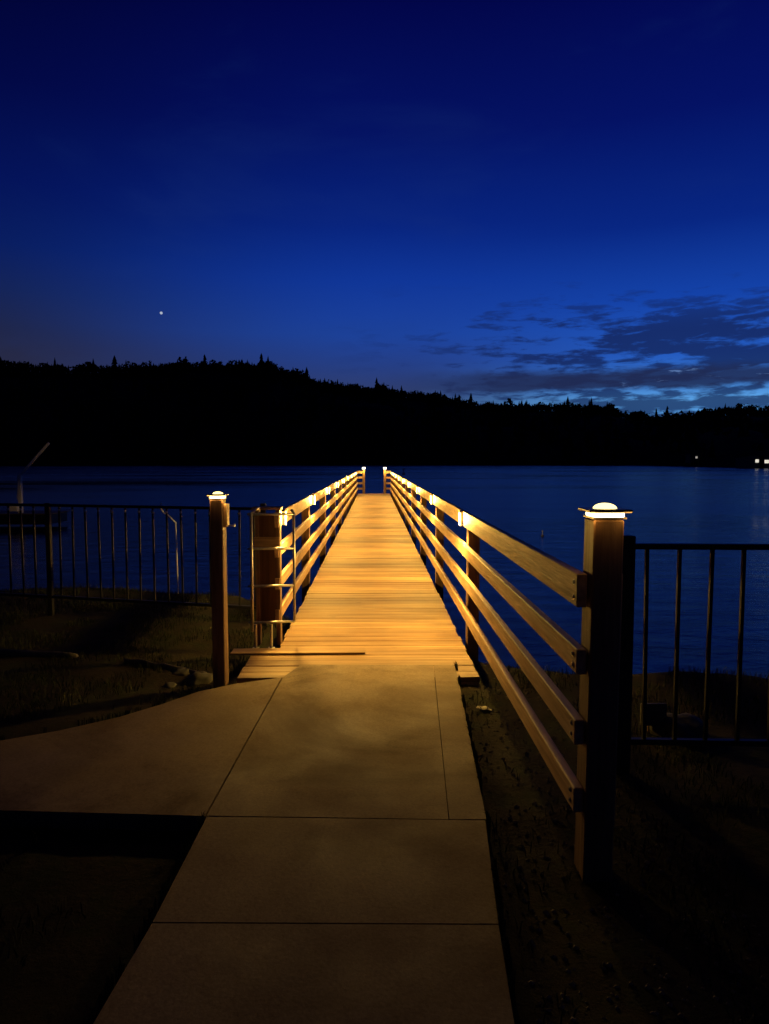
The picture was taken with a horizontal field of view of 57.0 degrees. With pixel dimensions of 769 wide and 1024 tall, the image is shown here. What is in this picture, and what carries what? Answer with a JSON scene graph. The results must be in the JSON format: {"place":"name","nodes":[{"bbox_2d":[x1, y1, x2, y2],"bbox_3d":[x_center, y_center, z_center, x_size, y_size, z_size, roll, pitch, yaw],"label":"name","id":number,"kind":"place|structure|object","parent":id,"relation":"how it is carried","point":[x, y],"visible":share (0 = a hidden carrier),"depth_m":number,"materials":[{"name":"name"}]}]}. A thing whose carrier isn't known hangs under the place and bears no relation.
{"place":"outdoors","nodes":[
{"label":"outdoors","id":0,"kind":"place"},
{"bbox_2d":[0,677,281,831],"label":"path","id":1,"kind":"structure","parent":0,"point":[168,766],"depth_m":3.50,"materials":[{"name":"concrete"}]},
{"bbox_2d":[93,923,513,1023],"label":"path","id":2,"kind":"structure","parent":0,"point":[189,973],"depth_m":2.06,"materials":[{"name":"concrete"}]},
{"bbox_2d":[153,817,497,924],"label":"path","id":3,"kind":"structure","parent":0,"point":[248,870],"depth_m":2.57,"materials":[{"name":"concrete"}]},
{"bbox_2d":[207,665,448,819],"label":"path","id":4,"kind":"structure","parent":0,"point":[347,741],"depth_m":3.67,"materials":[{"name":"concrete"}]},
{"bbox_2d":[0,582,768,1023],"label":"ground","id":5,"kind":"structure","parent":0,"point":[110,881],"depth_m":2.79,"materials":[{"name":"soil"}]},
{"bbox_2d":[0,649,77,657],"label":"driftwood log","id":6,"kind":"object","parent":5,"relation":"on","point":[7,652],"visible":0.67,"depth_m":5.70,"materials":[{"name":"brown wood"}]},
{"bbox_2d":[0,503,266,625],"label":"metal fence","id":7,"kind":"object","parent":5,"relation":"on","point":[50,596],"visible":0.88,"depth_m":7.19,"materials":[{"name":"black metal"}]},
{"bbox_2d":[124,659,206,673],"bbox_3d":[-1.677,1.184,5.406,0.807,0.065,0.069,2,4,25],"label":"driftwood log","id":8,"kind":"object","parent":5,"relation":"on","point":[142,662],"visible":0.64,"depth_m":5.43,"materials":[{"name":"brown wood"}]},
{"bbox_2d":[160,503,178,593],"bbox_3d":[-2.827,0.663,9.330,0.230,1.567,0.017,0,4,-1],"label":"curved pipe","id":9,"kind":"object","parent":5,"relation":"on","point":[176,549],"visible":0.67,"depth_m":9.31,"materials":[{"name":"metal"}]},
{"bbox_2d":[164,682,176,688],"bbox_3d":[-1.522,1.241,5.022,0.100,0.065,0.102,2,4,25],"label":"rock","id":10,"kind":"object","parent":5,"relation":"on","point":[170,685],"visible":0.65,"depth_m":5.00,"materials":[{"name":"grey stone"}]},
{"bbox_2d":[172,668,189,675],"bbox_3d":[-1.512,1.215,5.296,0.159,0.091,0.160,0,4,-1],"label":"rock","id":11,"kind":"object","parent":5,"relation":"on","point":[182,672],"visible":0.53,"depth_m":5.25,"materials":[{"name":"grey stone"}]},
{"bbox_2d":[185,671,212,685],"bbox_3d":[-1.342,1.218,5.110,0.207,0.129,0.227,0,4,-1],"label":"rock","id":12,"kind":"object","parent":5,"relation":"on","point":[198,678],"visible":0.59,"depth_m":5.07,"materials":[{"name":"grey stone"}]},
{"bbox_2d":[207,492,234,687],"bbox_3d":[-1.120,0.594,4.918,0.178,1.474,0.128,0,4,-1],"label":"lamp post","id":13,"kind":"object","parent":5,"relation":"on","point":[219,514],"visible":0.98,"depth_m":4.86,"materials":[{"name":"brown wood"}]},
{"bbox_2d":[476,706,491,710],"bbox_3d":[0.628,1.243,4.466,0.104,0.026,0.058,2,5,31],"label":"dry leaf","id":14,"kind":"object","parent":5,"relation":"on","point":[483,708],"visible":1,"depth_m":4.48,"materials":[{"name":"beige plant"}]},
{"bbox_2d":[640,703,666,731],"bbox_3d":[1.562,1.274,4.136,0.150,0.329,0.048,0,4,-1],"label":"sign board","id":15,"kind":"object","parent":5,"relation":"on","point":[656,712],"visible":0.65,"depth_m":4.11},
{"bbox_2d":[649,713,708,737],"bbox_3d":[1.708,1.280,4.113,0.316,0.203,0.335,2,4,26],"label":"rock","id":16,"kind":"object","parent":5,"relation":"on","point":[689,725],"visible":0.47,"depth_m":4.06,"materials":[{"name":"grey stone"}]},
{"bbox_2d":[616,535,768,774],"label":"metal fence","id":17,"kind":"object","parent":5,"relation":"on","point":[625,739],"visible":0.79,"depth_m":3.51,"materials":[{"name":"black metal"}]},
{"bbox_2d":[0,466,768,678],"bbox_3d":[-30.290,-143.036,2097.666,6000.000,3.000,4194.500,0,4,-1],"label":"water","id":18,"kind":"structure","parent":0,"point":[665,504],"depth_m":31.64,"materials":[{"name":"blue liquid"}]},
{"bbox_2d":[0,510,69,524],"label":"floating dock","id":19,"kind":"object","parent":18,"relation":"on","point":[27,518],"visible":0.79,"depth_m":31.89,"materials":[{"name":"black paint"}]},
{"bbox_2d":[10,506,18,511],"bbox_3d":[-16.724,-0.201,32.027,0.420,0.340,0.360,0,4,-1],"label":"dock box","id":20,"kind":"object","parent":19,"relation":"on","point":[14,508],"visible":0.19,"depth_m":31.88,"materials":[{"name":"paint"}]},
{"bbox_2d":[17,442,49,512],"bbox_3d":[-15.936,-1.555,32.144,1.571,3.196,0.160,0,4,-1],"label":"boat hoist","id":21,"kind":"object","parent":19,"relation":"on","point":[19,489],"visible":0.9,"depth_m":32.08,"materials":[{"name":"paint"}]},
{"bbox_2d":[237,494,479,685],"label":"pier","id":22,"kind":"structure","parent":18,"relation":"in","point":[373,591],"depth_m":7.19,"materials":[{"name":"brown wood"}]},
{"bbox_2d":[230,647,364,654],"bbox_3d":[-0.678,1.101,5.602,1.050,0.015,0.150,0,4,-2],"label":"threshold board","id":23,"kind":"object","parent":22,"relation":"on","point":[277,651],"visible":1,"depth_m":5.56,"materials":[{"name":"brown wood"}]},
{"bbox_2d":[251,467,364,644],"bbox_3d":[-0.999,-0.390,19.924,0.506,1.565,28.242,0,4,-1],"label":"railing","id":24,"kind":"object","parent":22,"relation":"attached to","point":[272,604],"visible":0.98,"depth_m":6.70,"materials":[{"name":"brown wood"}]},
{"bbox_2d":[247,507,295,647],"bbox_3d":[-0.905,0.530,5.694,0.376,1.144,0.105,0,4,-7],"label":"boarding ladder","id":25,"kind":"object","parent":24,"relation":"attached to","point":[251,586],"visible":0.97,"depth_m":5.67,"materials":[{"name":"metal"}]},
{"bbox_2d":[383,467,632,882],"bbox_3d":[0.418,-0.313,18.309,0.522,1.644,31.513,0,4,-1],"label":"railing","id":26,"kind":"object","parent":22,"relation":"attached to","point":[593,589],"visible":0.94,"depth_m":2.73,"materials":[{"name":"brown wood"}]},
{"bbox_2d":[0,369,768,467],"bbox_3d":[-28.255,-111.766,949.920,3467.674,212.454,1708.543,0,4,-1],"label":"hills","id":27,"kind":"structure","parent":0,"point":[108,450],"depth_m":701.56,"materials":[{"name":"black plant"}]},
{"bbox_2d":[111,355,117,365],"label":"conifer tree","id":28,"kind":"object","parent":27,"relation":"on","point":[114,360],"visible":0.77,"depth_m":1088.95,"materials":[{"name":"green plant"}]},
{"bbox_2d":[0,356,768,461],"bbox_3d":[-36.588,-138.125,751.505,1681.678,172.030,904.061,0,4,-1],"label":"woodland","id":29,"kind":"object","parent":27,"relation":"on","point":[144,369],"visible":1,"depth_m":818.32,"materials":[{"name":"green plant"}]},
{"bbox_2d":[685,450,703,462],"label":"lakeside house","id":30,"kind":"structure","parent":27,"relation":"on","point":[692,456],"depth_m":472.06,"materials":[{"name":"black"}]},
{"bbox_2d":[735,452,742,467],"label":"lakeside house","id":31,"kind":"structure","parent":27,"relation":"on","point":[738,456],"depth_m":357.09,"materials":[{"name":"black"}]},
{"bbox_2d":[741,451,765,467],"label":"lakeside house","id":32,"kind":"structure","parent":27,"relation":"on","point":[750,459],"depth_m":345.16,"materials":[{"name":"black"}]},
{"bbox_2d":[759,451,768,467],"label":"lakeside house","id":33,"kind":"structure","parent":27,"relation":"on","point":[764,462],"depth_m":344.09,"materials":[{"name":"black"}]},
{"bbox_2d":[0,0,768,417],"label":"sky","id":34,"kind":"structure","parent":0,"point":[531,201],"materials":[{"name":"blue"}]},
{"bbox_2d":[434,665,485,822],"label":"path","id":35,"kind":"structure","parent":0,"point":[463,795],"depth_m":3.65,"materials":[{"name":"concrete"}]},
{"bbox_2d":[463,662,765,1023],"bbox_3d":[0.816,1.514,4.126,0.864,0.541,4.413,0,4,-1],"label":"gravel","id":36,"kind":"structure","parent":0,"point":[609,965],"depth_m":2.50,"materials":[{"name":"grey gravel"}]}
]}

